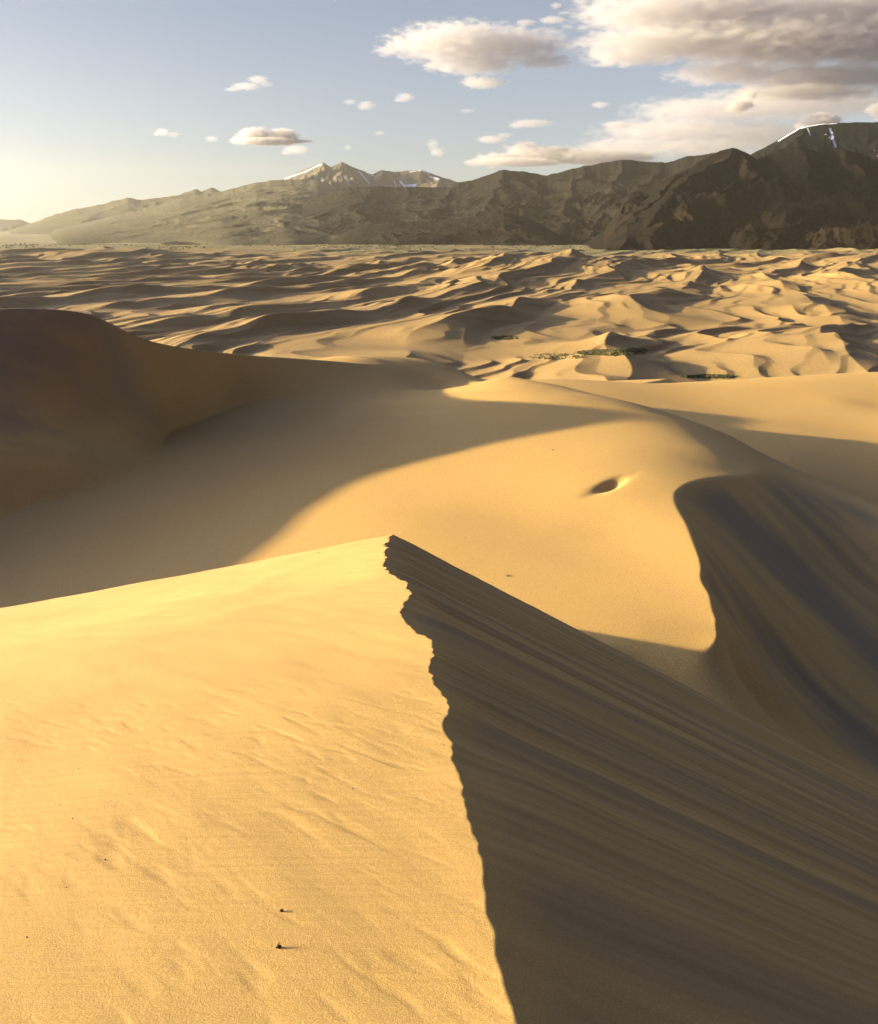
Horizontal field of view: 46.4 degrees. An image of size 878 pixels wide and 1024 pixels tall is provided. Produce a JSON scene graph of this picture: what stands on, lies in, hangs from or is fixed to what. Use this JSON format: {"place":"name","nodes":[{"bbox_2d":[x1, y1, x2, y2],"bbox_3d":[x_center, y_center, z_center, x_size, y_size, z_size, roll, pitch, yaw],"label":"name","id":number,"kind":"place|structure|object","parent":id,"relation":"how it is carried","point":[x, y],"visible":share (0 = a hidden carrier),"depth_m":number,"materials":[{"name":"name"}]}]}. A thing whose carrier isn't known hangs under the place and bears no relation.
{"place":"outdoors","nodes":[
{"label":"outdoors","id":0,"kind":"place"},
{"bbox_2d":[0,219,29,230],"bbox_3d":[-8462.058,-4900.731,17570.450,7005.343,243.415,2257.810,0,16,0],"label":"distant mountain","id":1,"kind":"structure","parent":0,"point":[8,225],"depth_m":17525.90,"materials":[{"name":"grey stone"}]},
{"bbox_2d":[8,194,195,233],"bbox_3d":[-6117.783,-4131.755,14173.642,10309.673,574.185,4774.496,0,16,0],"label":"hazy mountain","id":2,"kind":"structure","parent":0,"point":[55,222],"depth_m":14185.59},
{"bbox_2d":[47,179,339,244],"bbox_3d":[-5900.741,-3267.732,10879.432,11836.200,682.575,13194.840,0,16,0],"label":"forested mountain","id":3,"kind":"structure","parent":0,"point":[206,219],"depth_m":7829.13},
{"bbox_2d":[180,187,222,194],"bbox_3d":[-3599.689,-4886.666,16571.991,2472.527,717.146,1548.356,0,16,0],"label":"rocky mountain","id":4,"kind":"structure","parent":0,"point":[198,192],"depth_m":16646.56,"materials":[{"name":"grey stone"}]},
{"bbox_2d":[0,231,578,244],"bbox_3d":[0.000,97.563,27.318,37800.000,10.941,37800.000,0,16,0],"label":"ground","id":5,"kind":"structure","parent":0,"point":[6,238],"depth_m":6849.64,"materials":[{"name":"beige sand"}]},
{"bbox_2d":[1,243,874,251],"bbox_3d":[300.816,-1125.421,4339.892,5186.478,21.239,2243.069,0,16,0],"label":"scrub","id":6,"kind":"object","parent":5,"relation":"on","point":[20,244],"visible":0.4,"depth_m":4359.71,"materials":[{"name":"green plant"}]},
{"bbox_2d":[0,308,678,516],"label":"shaded dune","id":7,"kind":"structure","parent":0,"point":[87,402],"depth_m":185.58,"materials":[{"name":"beige sand"}]},
{"bbox_2d":[282,162,457,188],"bbox_3d":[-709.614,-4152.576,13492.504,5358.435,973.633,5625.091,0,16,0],"label":"snowy mountain","id":8,"kind":"structure","parent":0,"point":[341,175],"depth_m":13888.35,"materials":[{"name":"stone"}]},
{"bbox_2d":[0,535,877,1023],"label":"foreground dune","id":9,"kind":"structure","parent":0,"point":[398,779],"depth_m":5.25,"materials":[{"name":"beige sand"}]},
{"bbox_2d":[0,355,877,783],"bbox_3d":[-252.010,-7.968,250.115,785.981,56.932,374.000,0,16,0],"label":"dune","id":10,"kind":"structure","parent":0,"point":[728,571],"depth_m":139.12,"materials":[{"name":"beige sand"}]},
{"bbox_2d":[0,244,877,382],"bbox_3d":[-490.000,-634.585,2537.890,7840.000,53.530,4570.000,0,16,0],"label":"dune field","id":11,"kind":"structure","parent":0,"point":[746,314],"depth_m":1190.55,"materials":[{"name":"beige sand"}]},
{"bbox_2d":[491,335,739,378],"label":"grass","id":12,"kind":"structure","parent":11,"relation":"on","point":[633,352],"depth_m":690.55,"materials":[{"name":"green plant"}]},
{"bbox_2d":[163,153,714,244],"bbox_3d":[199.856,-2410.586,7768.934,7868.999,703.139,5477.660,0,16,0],"label":"long foothill","id":13,"kind":"structure","parent":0,"point":[579,205],"depth_m":7648.77,"materials":[{"name":"stone"}]},
{"bbox_2d":[0,0,877,223],"label":"sky","id":14,"kind":"structure","parent":0,"point":[102,101],"materials":[{"name":"blue"}]},
{"bbox_2d":[328,213,569,245],"bbox_3d":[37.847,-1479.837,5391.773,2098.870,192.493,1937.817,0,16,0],"label":"hill","id":15,"kind":"structure","parent":0,"point":[507,229],"depth_m":5095.76,"materials":[{"name":"brown stone"}]},
{"bbox_2d":[528,372,877,499],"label":"dune","id":16,"kind":"structure","parent":0,"point":[825,426],"depth_m":275.42,"materials":[{"name":"beige sand"}]},
{"bbox_2d":[706,401,766,432],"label":"footprint trail","id":17,"kind":"object","parent":16,"relation":"on","point":[733,417],"visible":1,"depth_m":265.22,"materials":[{"name":"beige sand"}]},
{"bbox_2d":[579,146,877,250],"bbox_3d":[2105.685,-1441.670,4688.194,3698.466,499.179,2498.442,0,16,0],"label":"dark mountain","id":18,"kind":"structure","parent":0,"point":[798,197],"depth_m":4311.57,"materials":[{"name":"stone"}]},
{"bbox_2d":[751,122,877,158],"bbox_3d":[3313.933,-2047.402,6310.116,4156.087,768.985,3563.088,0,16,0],"label":"snow capped mountain","id":19,"kind":"structure","parent":0,"point":[860,137],"depth_m":6589.10,"materials":[{"name":"grey stone"}]}
]}

